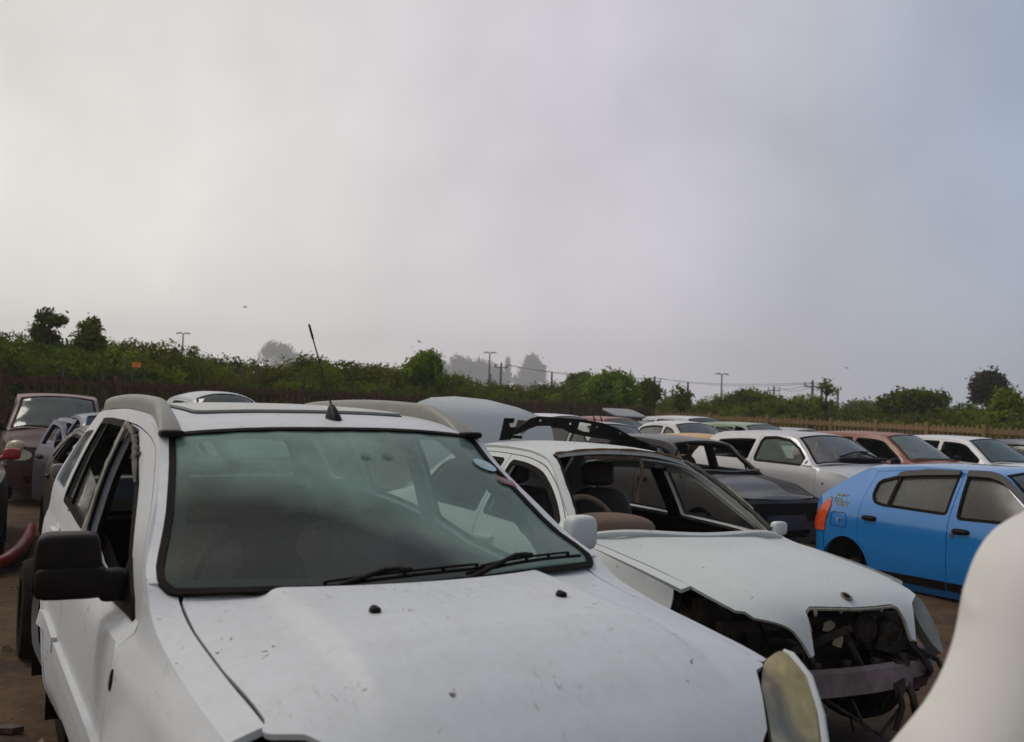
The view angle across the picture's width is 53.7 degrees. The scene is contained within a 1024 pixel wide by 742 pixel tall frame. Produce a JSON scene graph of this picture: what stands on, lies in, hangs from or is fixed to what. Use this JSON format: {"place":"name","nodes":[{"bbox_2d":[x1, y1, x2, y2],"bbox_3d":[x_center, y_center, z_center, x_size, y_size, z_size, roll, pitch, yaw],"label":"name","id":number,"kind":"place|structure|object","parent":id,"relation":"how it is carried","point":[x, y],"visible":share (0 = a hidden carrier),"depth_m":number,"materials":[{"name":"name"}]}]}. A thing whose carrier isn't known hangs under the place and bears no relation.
{"place":"outdoors","nodes":[
{"label":"outdoors","id":0,"kind":"place"},
{"bbox_2d":[0,448,960,741],"bbox_3d":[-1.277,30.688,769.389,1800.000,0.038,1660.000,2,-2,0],"label":"ground","id":1,"kind":"structure","parent":0,"point":[26,708],"depth_m":6.50,"materials":[{"name":"brown soil"}]},
{"bbox_2d":[0,448,20,554],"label":"black compact","id":2,"kind":"object","parent":1,"relation":"on","point":[11,453],"visible":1,"depth_m":9.72,"materials":[{"name":"paint"}]},
{"bbox_2d":[0,724,23,733],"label":"metal scrap","id":3,"kind":"object","parent":1,"relation":"on","point":[10,728],"visible":1,"depth_m":4.94,"materials":[{"name":"grey metal"}]},
{"bbox_2d":[0,343,32,432],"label":"shrub","id":4,"kind":"object","parent":1,"relation":"on","point":[3,363],"visible":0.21,"depth_m":23.31,"materials":[{"name":"green plant"}]},
{"bbox_2d":[0,523,35,568],"bbox_3d":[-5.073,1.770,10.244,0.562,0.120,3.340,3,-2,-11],"label":"red bumper","id":5,"kind":"object","parent":1,"relation":"on","point":[17,550],"visible":1,"depth_m":9.83,"materials":[{"name":"paint"}]},
{"bbox_2d":[0,330,41,352],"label":"shrub","id":6,"kind":"object","parent":1,"relation":"on","point":[25,340],"visible":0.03,"depth_m":29.50,"materials":[{"name":"green plant"}]},
{"bbox_2d":[0,346,42,405],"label":"shrub","id":7,"kind":"object","parent":1,"relation":"on","point":[21,363],"visible":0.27,"depth_m":23.79,"materials":[{"name":"green plant"}]},
{"bbox_2d":[16,558,33,658],"bbox_3d":[-3.015,1.502,6.406,0.200,0.617,0.620,4,4,-28],"label":"loose tyre","id":8,"kind":"object","parent":1,"relation":"on","point":[23,627],"visible":0.4,"depth_m":6.17,"materials":[{"name":"rubber"}]},
{"bbox_2d":[0,332,56,368],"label":"shrub","id":9,"kind":"object","parent":1,"relation":"on","point":[10,343],"visible":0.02,"depth_m":26.38,"materials":[{"name":"green plant"}]},
{"bbox_2d":[4,351,86,392],"bbox_3d":[-12.300,0.855,25.160,2.673,2.711,3.023,0,-3,44],"label":"shrub","id":10,"kind":"object","parent":1,"relation":"on","point":[41,364],"visible":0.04,"depth_m":25.13,"materials":[{"name":"green plant"}]},
{"bbox_2d":[22,307,69,346],"bbox_3d":[-13.897,0.199,30.035,1.262,4.297,0.936,2,-2,0],"label":"gum tree","id":11,"kind":"object","parent":1,"relation":"on","point":[47,320],"visible":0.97,"depth_m":29.93,"materials":[{"name":"green plant"}]},
{"bbox_2d":[0,393,100,498],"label":"maroon hatchback","id":12,"kind":"object","parent":1,"relation":"on","point":[31,417],"visible":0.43,"depth_m":15.46,"materials":[{"name":"paint"}]},
{"bbox_2d":[17,352,94,395],"bbox_3d":[-11.787,0.893,25.507,2.470,2.702,2.184,3,-2,-6],"label":"shrub","id":13,"kind":"object","parent":1,"relation":"on","point":[56,372],"visible":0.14,"depth_m":25.24,"materials":[{"name":"green plant"}]},
{"bbox_2d":[32,412,99,500],"bbox_3d":[-5.164,1.259,13.139,1.927,1.428,3.890,4,-2,-29],"label":"purple hatchback","id":14,"kind":"object","parent":1,"relation":"on","point":[46,447],"visible":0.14,"depth_m":12.68,"materials":[{"name":"paint"}]},
{"bbox_2d":[38,343,96,367],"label":"shrub","id":15,"kind":"object","parent":1,"relation":"on","point":[57,355],"visible":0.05,"depth_m":27.10,"materials":[{"name":"green plant"}]},
{"bbox_2d":[38,358,128,405],"bbox_3d":[-11.323,0.948,26.293,2.680,2.690,3.032,2,-2,-1],"label":"shrub","id":16,"kind":"object","parent":1,"relation":"on","point":[84,376],"visible":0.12,"depth_m":25.73,"materials":[{"name":"green plant"}]},
{"bbox_2d":[72,312,111,357],"bbox_3d":[-12.569,0.332,29.987,1.176,4.137,1.187,2,-2,0],"label":"column tree","id":17,"kind":"object","parent":1,"relation":"on","point":[90,336],"visible":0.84,"depth_m":29.82,"materials":[{"name":"green plant"}]},
{"bbox_2d":[63,343,121,364],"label":"shrub","id":18,"kind":"object","parent":1,"relation":"on","point":[71,352],"visible":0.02,"depth_m":28.62,"materials":[{"name":"green plant"}]},
{"bbox_2d":[73,350,130,407],"bbox_3d":[-11.017,0.882,26.687,2.209,2.884,2.332,3,-2,-12],"label":"shrub","id":19,"kind":"object","parent":1,"relation":"on","point":[109,367],"visible":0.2,"depth_m":26.31,"materials":[{"name":"green plant"}]},
{"bbox_2d":[84,358,152,408],"bbox_3d":[-10.543,1.002,26.915,2.624,2.695,2.968,3,-2,-25],"label":"shrub","id":20,"kind":"object","parent":1,"relation":"on","point":[135,369],"visible":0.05,"depth_m":26.47,"materials":[{"name":"green plant"}]},
{"bbox_2d":[93,343,165,370],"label":"shrub","id":21,"kind":"object","parent":1,"relation":"on","point":[113,356],"visible":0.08,"depth_m":28.59,"materials":[{"name":"green plant"}]},
{"bbox_2d":[109,338,178,362],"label":"shrub","id":22,"kind":"object","parent":1,"relation":"on","point":[155,344],"visible":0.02,"depth_m":32.13,"materials":[{"name":"green plant"}]},
{"bbox_2d":[39,425,261,534],"bbox_3d":[-3.351,1.205,9.402,1.876,1.403,3.990,4,-2,-29],"label":"olive hatchback","id":23,"kind":"object","parent":1,"relation":"on","point":[59,455],"visible":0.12,"depth_m":9.83,"materials":[{"name":"paint"}]},
{"bbox_2d":[125,357,187,397],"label":"shrub","id":24,"kind":"object","parent":1,"relation":"on","point":[147,369],"visible":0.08,"depth_m":26.82,"materials":[{"name":"green plant"}]},
{"bbox_2d":[115,337,199,363],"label":"shrub","id":25,"kind":"object","parent":1,"relation":"on","point":[150,347],"visible":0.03,"depth_m":31.60,"materials":[{"name":"green plant"}]},
{"bbox_2d":[120,349,198,376],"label":"shrub","id":26,"kind":"object","parent":1,"relation":"on","point":[168,363],"visible":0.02,"depth_m":28.75,"materials":[{"name":"green plant"}]},
{"bbox_2d":[129,362,193,400],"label":"shrub","id":27,"kind":"object","parent":1,"relation":"on","point":[179,376],"visible":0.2,"depth_m":26.77,"materials":[{"name":"green plant"}]},
{"bbox_2d":[166,353,219,377],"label":"shrub","id":28,"kind":"object","parent":1,"relation":"on","point":[211,370],"visible":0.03,"depth_m":29.95,"materials":[{"name":"green plant"}]},
{"bbox_2d":[162,342,224,373],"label":"shrub","id":29,"kind":"object","parent":1,"relation":"on","point":[189,352],"visible":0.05,"depth_m":32.70,"materials":[{"name":"green plant"}]},
{"bbox_2d":[165,365,225,392],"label":"shrub","id":30,"kind":"object","parent":1,"relation":"on","point":[195,379],"visible":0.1,"depth_m":28.20,"materials":[{"name":"green plant"}]},
{"bbox_2d":[196,359,235,383],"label":"shrub","id":31,"kind":"object","parent":1,"relation":"on","point":[229,374],"visible":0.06,"depth_m":31.06,"materials":[{"name":"green plant"}]},
{"bbox_2d":[167,391,289,473],"bbox_3d":[-4.803,1.235,16.553,1.757,1.803,4.290,4,-2,-29],"label":"car","id":32,"kind":"object","parent":1,"relation":"on","point":[274,447],"visible":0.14,"depth_m":16.15,"materials":[{"name":"paint"}]},
{"bbox_2d":[203,352,260,378],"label":"shrub","id":33,"kind":"object","parent":1,"relation":"on","point":[235,363],"visible":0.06,"depth_m":32.96,"materials":[{"name":"green plant"}]},
{"bbox_2d":[204,373,262,402],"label":"shrub","id":34,"kind":"object","parent":1,"relation":"on","point":[250,386],"visible":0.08,"depth_m":28.34,"materials":[{"name":"green plant"}]},
{"bbox_2d":[215,366,270,388],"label":"shrub","id":35,"kind":"object","parent":1,"relation":"on","point":[249,374],"visible":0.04,"depth_m":31.22,"materials":[{"name":"green plant"}]},
{"bbox_2d":[256,366,298,386],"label":"shrub","id":36,"kind":"object","parent":1,"relation":"on","point":[272,376],"visible":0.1,"depth_m":31.45,"materials":[{"name":"green plant"}]},
{"bbox_2d":[254,339,301,368],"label":"misty acacia","id":37,"kind":"object","parent":1,"relation":"on","point":[270,350],"visible":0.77,"depth_m":955.44,"materials":[{"name":"grey plant"}]},
{"bbox_2d":[260,376,316,403],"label":"shrub","id":38,"kind":"object","parent":1,"relation":"on","point":[286,385],"visible":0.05,"depth_m":29.79,"materials":[{"name":"green plant"}]},
{"bbox_2d":[280,351,347,380],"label":"shrub","id":39,"kind":"object","parent":1,"relation":"on","point":[300,362],"visible":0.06,"depth_m":35.24,"materials":[{"name":"green plant"}]},
{"bbox_2d":[290,363,338,385],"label":"shrub","id":40,"kind":"object","parent":1,"relation":"on","point":[302,375],"visible":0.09,"depth_m":32.34,"materials":[{"name":"green plant"}]},
{"bbox_2d":[288,370,350,402],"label":"shrub","id":41,"kind":"object","parent":1,"relation":"on","point":[313,384],"visible":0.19,"depth_m":31.19,"materials":[{"name":"green plant"}]},
{"bbox_2d":[283,350,359,379],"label":"shrub","id":42,"kind":"object","parent":1,"relation":"on","point":[323,361],"visible":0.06,"depth_m":35.26,"materials":[{"name":"green plant"}]},
{"bbox_2d":[0,370,651,461],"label":"dark fence","id":43,"kind":"object","parent":1,"relation":"on","point":[117,384],"visible":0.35,"depth_m":25.80,"materials":[{"name":"brown wood"}]},
{"bbox_2d":[305,360,359,393],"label":"shrub","id":44,"kind":"object","parent":1,"relation":"on","point":[329,370],"visible":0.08,"depth_m":33.20,"materials":[{"name":"green plant"}]},
{"bbox_2d":[320,367,387,392],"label":"shrub","id":45,"kind":"object","parent":1,"relation":"on","point":[356,381],"visible":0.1,"depth_m":33.88,"materials":[{"name":"green plant"}]},
{"bbox_2d":[315,357,401,379],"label":"shrub","id":46,"kind":"object","parent":1,"relation":"on","point":[352,362],"visible":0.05,"depth_m":36.30,"materials":[{"name":"green plant"}]},
{"bbox_2d":[349,380,391,442],"bbox_3d":[-4.673,1.531,32.258,2.028,2.518,2.294,2,-2,4],"label":"shrub","id":47,"kind":"object","parent":1,"relation":"on","point":[365,390],"visible":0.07,"depth_m":31.97,"materials":[{"name":"green plant"}]},
{"bbox_2d":[345,365,412,441],"bbox_3d":[-5.020,1.351,35.121,3.760,3.101,4.231,2,-2,1],"label":"shrub","id":48,"kind":"object","parent":1,"relation":"on","point":[391,381],"visible":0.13,"depth_m":34.40,"materials":[{"name":"green plant"}]},
{"bbox_2d":[378,380,431,441],"bbox_3d":[-3.812,1.605,33.953,2.755,2.574,2.436,2,-2,2],"label":"shrub","id":49,"kind":"object","parent":1,"relation":"on","point":[407,391],"visible":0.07,"depth_m":33.70,"materials":[{"name":"green plant"}]},
{"bbox_2d":[398,347,446,392],"bbox_3d":[-3.219,1.074,35.904,1.634,3.881,1.584,4,-3,-42],"label":"laurel tree","id":50,"kind":"object","parent":1,"relation":"on","point":[422,371],"visible":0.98,"depth_m":35.70,"materials":[{"name":"green plant"}]},
{"bbox_2d":[30,324,828,741],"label":"white offroader","id":51,"kind":"object","parent":1,"relation":"on","point":[320,584],"visible":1,"depth_m":2.90,"materials":[{"name":"paint"}]},
{"bbox_2d":[59,431,92,487],"bbox_3d":[-2.236,0.449,5.196,0.148,0.311,0.510,2,-3,-29],"label":"quarter window","id":52,"kind":"structure","parent":51,"relation":"in","point":[64,477],"depth_m":5.20,"materials":[{"name":"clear glass"}]},
{"bbox_2d":[43,417,129,710],"bbox_3d":[-1.912,0.823,4.501,0.297,1.232,0.901,2,-3,-29],"label":"rear door","id":53,"kind":"structure","parent":51,"relation":"in","point":[81,491],"depth_m":4.44,"materials":[{"name":"white paint"}]},
{"bbox_2d":[56,423,155,741],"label":"front door","id":54,"kind":"structure","parent":51,"relation":"in","point":[91,630],"depth_m":3.41,"materials":[{"name":"white paint"}]},
{"bbox_2d":[370,497,430,524],"bbox_3d":[-0.623,0.876,5.219,0.297,1.232,0.897,2,-3,-29],"label":"rear door","id":55,"kind":"structure","parent":51,"relation":"in","point":[397,504],"depth_m":5.25,"materials":[{"name":"white paint"}]},
{"bbox_2d":[399,439,571,574],"bbox_3d":[-0.095,0.854,4.265,0.285,1.217,1.400,2,-3,-29],"label":"front door","id":56,"kind":"structure","parent":51,"relation":"in","point":[413,451],"depth_m":4.34,"materials":[{"name":"white paint"}]},
{"bbox_2d":[443,352,480,383],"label":"misty tree","id":57,"kind":"object","parent":1,"relation":"on","point":[459,362],"visible":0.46,"depth_m":995.51,"materials":[{"name":"grey plant"}]},
{"bbox_2d":[440,379,484,398],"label":"shrub","id":58,"kind":"object","parent":1,"relation":"on","point":[465,388],"visible":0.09,"depth_m":38.27,"materials":[{"name":"green plant"}]},
{"bbox_2d":[443,369,508,397],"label":"shrub","id":59,"kind":"object","parent":1,"relation":"on","point":[464,379],"visible":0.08,"depth_m":40.92,"materials":[{"name":"green plant"}]},
{"bbox_2d":[466,357,498,384],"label":"misty tree","id":60,"kind":"object","parent":1,"relation":"on","point":[481,368],"visible":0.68,"depth_m":1015.61,"materials":[{"name":"grey plant"}]},
{"bbox_2d":[517,352,549,384],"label":"tree","id":61,"kind":"object","parent":1,"relation":"on","point":[532,361],"visible":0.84,"depth_m":1073.70,"materials":[{"name":"grey plant"}]},
{"bbox_2d":[521,388,563,412],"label":"shrub","id":62,"kind":"object","parent":1,"relation":"on","point":[541,395],"visible":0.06,"depth_m":44.26,"materials":[{"name":"green plant"}]},
{"bbox_2d":[565,368,596,387],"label":"dark tree","id":63,"kind":"object","parent":1,"relation":"on","point":[579,377],"visible":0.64,"depth_m":57.55,"materials":[{"name":"green plant"}]},
{"bbox_2d":[533,413,641,427],"bbox_3d":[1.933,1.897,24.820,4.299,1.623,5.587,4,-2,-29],"label":"distant hatchback","id":64,"kind":"object","parent":1,"relation":"on","point":[631,422],"depth_m":25.80,"materials":[{"name":"white metal"}]},
{"bbox_2d":[551,414,662,452],"bbox_3d":[1.686,1.627,18.450,1.737,1.662,4.190,4,-2,-30],"label":"grey estate","id":65,"kind":"object","parent":1,"relation":"on","point":[560,434],"visible":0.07,"depth_m":18.25,"materials":[{"name":"paint"}]},
{"bbox_2d":[574,366,646,416],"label":"round tree","id":66,"kind":"object","parent":1,"relation":"on","point":[605,387],"visible":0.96,"depth_m":44.37,"materials":[{"name":"green plant"}]},
{"bbox_2d":[602,408,653,424],"bbox_3d":[4.168,2.022,29.243,1.717,1.794,4.211,4,-2,-29],"label":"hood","id":67,"kind":"object","parent":1,"relation":"on","point":[624,413],"visible":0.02,"depth_m":30.51,"materials":[{"name":"paint"}]},
{"bbox_2d":[627,375,665,416],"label":"spreading tree","id":68,"kind":"object","parent":1,"relation":"on","point":[652,395],"visible":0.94,"depth_m":46.74,"materials":[{"name":"green plant"}]},
{"bbox_2d":[396,396,943,736],"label":"white saloon","id":69,"kind":"object","parent":1,"relation":"on","point":[846,631],"visible":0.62,"depth_m":5.25,"materials":[{"name":"paint"}]},
{"bbox_2d":[431,451,511,535],"bbox_3d":[-0.378,1.051,6.766,0.336,1.050,0.956,5,-4,-30],"label":"rear door","id":70,"kind":"structure","parent":69,"relation":"in","point":[463,515],"depth_m":6.51,"materials":[{"name":"white paint"}]},
{"bbox_2d":[438,451,572,480],"bbox_3d":[-0.058,0.732,7.688,1.256,0.351,0.540,5,-4,-30],"label":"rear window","id":71,"kind":"structure","parent":69,"relation":"in","point":[459,467],"depth_m":7.70,"materials":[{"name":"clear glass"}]},
{"bbox_2d":[472,454,565,559],"bbox_3d":[0.121,1.025,5.904,0.317,1.044,1.151,5,-4,-30],"label":"front door","id":72,"kind":"structure","parent":69,"relation":"in","point":[496,529],"depth_m":6.04,"materials":[{"name":"white paint"}]},
{"bbox_2d":[499,416,648,449],"bbox_3d":[0.488,0.448,7.231,1.290,0.212,0.112,5,-4,-30],"label":"plastic panel","id":73,"kind":"object","parent":69,"relation":"on","point":[603,431],"visible":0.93,"depth_m":7.16,"materials":[{"name":"plastic"}]},
{"bbox_2d":[579,459,676,516],"bbox_3d":[0.849,1.167,7.489,0.336,1.050,0.956,5,-4,-30],"label":"rear door","id":74,"kind":"structure","parent":69,"relation":"in","point":[647,463],"depth_m":7.38,"materials":[{"name":"white paint"}]},
{"bbox_2d":[650,461,765,536],"bbox_3d":[1.359,1.151,6.633,0.280,1.050,1.169,4,-3,-30],"label":"front door","id":75,"kind":"structure","parent":69,"relation":"in","point":[666,485],"depth_m":6.90,"materials":[{"name":"white paint"}]},
{"bbox_2d":[638,420,718,449],"bbox_3d":[4.076,1.921,23.346,1.737,1.523,4.290,4,-2,-29],"label":"distant white saloon","id":76,"kind":"object","parent":1,"relation":"on","point":[662,427],"visible":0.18,"depth_m":23.15,"materials":[{"name":"paint"}]},
{"bbox_2d":[666,383,695,414],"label":"palm shrub","id":77,"kind":"object","parent":1,"relation":"on","point":[680,403],"visible":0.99,"depth_m":45.89,"materials":[{"name":"green plant"}]},
{"bbox_2d":[642,416,719,422],"bbox_3d":[5.416,2.188,29.743,1.777,1.703,4.190,4,-2,-29],"label":"white people carrier","id":78,"kind":"object","parent":1,"relation":"on","point":[680,418],"visible":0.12,"depth_m":29.64,"materials":[{"name":"paint"}]},
{"bbox_2d":[661,433,714,455],"bbox_3d":[3.876,1.917,19.093,1.656,1.433,3.690,4,-2,-29],"label":"yellow hatchback","id":79,"kind":"object","parent":1,"relation":"on","point":[692,449],"visible":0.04,"depth_m":19.31,"materials":[{"name":"paint"}]},
{"bbox_2d":[583,433,818,542],"bbox_3d":[2.391,1.608,13.860,1.596,1.414,3.650,4,-2,-33],"label":"black hatchback","id":80,"kind":"object","parent":1,"relation":"on","point":[770,500],"visible":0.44,"depth_m":12.80,"materials":[{"name":"paint"}]},
{"bbox_2d":[694,400,731,414],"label":"shrub","id":81,"kind":"object","parent":1,"relation":"on","point":[714,409],"visible":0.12,"depth_m":48.08,"materials":[{"name":"green plant"}]},
{"bbox_2d":[710,389,755,407],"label":"shrub","id":82,"kind":"object","parent":1,"relation":"on","point":[744,396],"visible":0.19,"depth_m":50.15,"materials":[{"name":"green plant"}]},
{"bbox_2d":[704,422,794,456],"bbox_3d":[5.951,2.110,25.767,2.485,1.603,4.090,4,-2,-29],"label":"green hatchback","id":83,"kind":"object","parent":1,"relation":"on","point":[788,447],"visible":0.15,"depth_m":25.65,"materials":[{"name":"paint"}]},
{"bbox_2d":[735,388,779,408],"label":"shrub","id":84,"kind":"object","parent":1,"relation":"on","point":[755,398],"visible":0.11,"depth_m":49.79,"materials":[{"name":"green plant"}]},
{"bbox_2d":[726,397,791,421],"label":"shrub","id":85,"kind":"object","parent":1,"relation":"on","point":[757,407],"visible":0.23,"depth_m":46.19,"materials":[{"name":"green plant"}]},
{"bbox_2d":[762,394,817,415],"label":"shrub","id":86,"kind":"object","parent":1,"relation":"on","point":[779,399],"visible":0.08,"depth_m":48.17,"materials":[{"name":"green plant"}]},
{"bbox_2d":[692,430,900,497],"bbox_3d":[4.434,1.633,14.882,1.826,1.468,3.940,4,-2,-27],"label":"silver hatchback","id":87,"kind":"object","parent":1,"relation":"on","point":[820,465],"visible":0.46,"depth_m":14.37,"materials":[{"name":"paint"}]},
{"bbox_2d":[783,404,823,420],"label":"shrub","id":88,"kind":"object","parent":1,"relation":"on","point":[811,411],"visible":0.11,"depth_m":45.05,"materials":[{"name":"green plant"}]},
{"bbox_2d":[781,393,830,415],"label":"shrub","id":89,"kind":"object","parent":1,"relation":"on","point":[800,404],"visible":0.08,"depth_m":47.83,"materials":[{"name":"green plant"}]},
{"bbox_2d":[809,377,841,420],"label":"young gum","id":90,"kind":"object","parent":1,"relation":"on","point":[829,388],"visible":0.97,"depth_m":43.93,"materials":[{"name":"green plant"}]},
{"bbox_2d":[655,410,1023,438],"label":"tan fence","id":91,"kind":"object","parent":1,"relation":"on","point":[927,428],"visible":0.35,"depth_m":36.93,"materials":[{"name":"brown wood"}]},
{"bbox_2d":[843,397,873,414],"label":"tree","id":92,"kind":"object","parent":1,"relation":"on","point":[851,404],"visible":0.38,"depth_m":94.30,"materials":[{"name":"green plant"}]},
{"bbox_2d":[792,431,965,463],"bbox_3d":[7.565,1.982,20.072,1.827,1.523,3.890,4,-3,-33],"label":"red hatchback","id":93,"kind":"object","parent":1,"relation":"on","point":[905,448],"visible":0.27,"depth_m":19.57,"materials":[{"name":"orange paint"}]},
{"bbox_2d":[854,403,908,421],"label":"shrub","id":94,"kind":"object","parent":1,"relation":"on","point":[888,412],"visible":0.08,"depth_m":44.52,"materials":[{"name":"green plant"}]},
{"bbox_2d":[869,385,952,414],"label":"acacia tree","id":95,"kind":"object","parent":1,"relation":"on","point":[916,398],"visible":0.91,"depth_m":43.29,"materials":[{"name":"green plant"}]},
{"bbox_2d":[815,463,1023,600],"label":"blue hatchback","id":96,"kind":"object","parent":1,"relation":"on","point":[927,528],"visible":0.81,"depth_m":10.20,"materials":[{"name":"paint"}]},
{"bbox_2d":[904,400,978,418],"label":"shrub","id":97,"kind":"object","parent":1,"relation":"on","point":[934,410],"visible":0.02,"depth_m":42.78,"materials":[{"name":"green plant"}]},
{"bbox_2d":[918,407,970,423],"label":"shrub","id":98,"kind":"object","parent":1,"relation":"on","point":[932,417],"visible":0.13,"depth_m":40.41,"materials":[{"name":"green plant"}]},
{"bbox_2d":[918,415,971,434],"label":"shrub","id":99,"kind":"object","parent":1,"relation":"on","point":[958,421],"visible":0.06,"depth_m":37.49,"materials":[{"name":"green plant"}]},
{"bbox_2d":[892,512,1023,741],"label":"white hatchback","id":100,"kind":"object","parent":1,"relation":"on","point":[976,693],"visible":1,"depth_m":1.58,"materials":[{"name":"paint"}]},
{"bbox_2d":[913,435,1023,466],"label":"white hatchback","id":101,"kind":"object","parent":1,"relation":"on","point":[975,450],"visible":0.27,"depth_m":20.33,"materials":[{"name":"paint"}]},
{"bbox_2d":[965,365,1012,406],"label":"purple tree","id":102,"kind":"object","parent":1,"relation":"on","point":[983,384],"visible":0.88,"depth_m":57.30,"materials":[{"name":"green plant"}]},
{"bbox_2d":[970,416,1023,438],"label":"shrub","id":103,"kind":"object","parent":1,"relation":"on","point":[989,420],"visible":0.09,"depth_m":35.76,"materials":[{"name":"green plant"}]},
{"bbox_2d":[981,384,1023,427],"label":"lime shrub","id":104,"kind":"object","parent":1,"relation":"on","point":[1006,402],"visible":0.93,"depth_m":36.79,"materials":[{"name":"green plant"}]},
{"bbox_2d":[995,439,1023,454],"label":"dark grey hatchback","id":105,"kind":"object","parent":1,"relation":"on","point":[1017,445],"visible":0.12,"depth_m":22.61,"materials":[{"name":"paint"}]},
{"bbox_2d":[0,0,1023,409],"label":"sky","id":106,"kind":"structure","parent":0,"point":[769,193],"materials":[{"name":"grey"}]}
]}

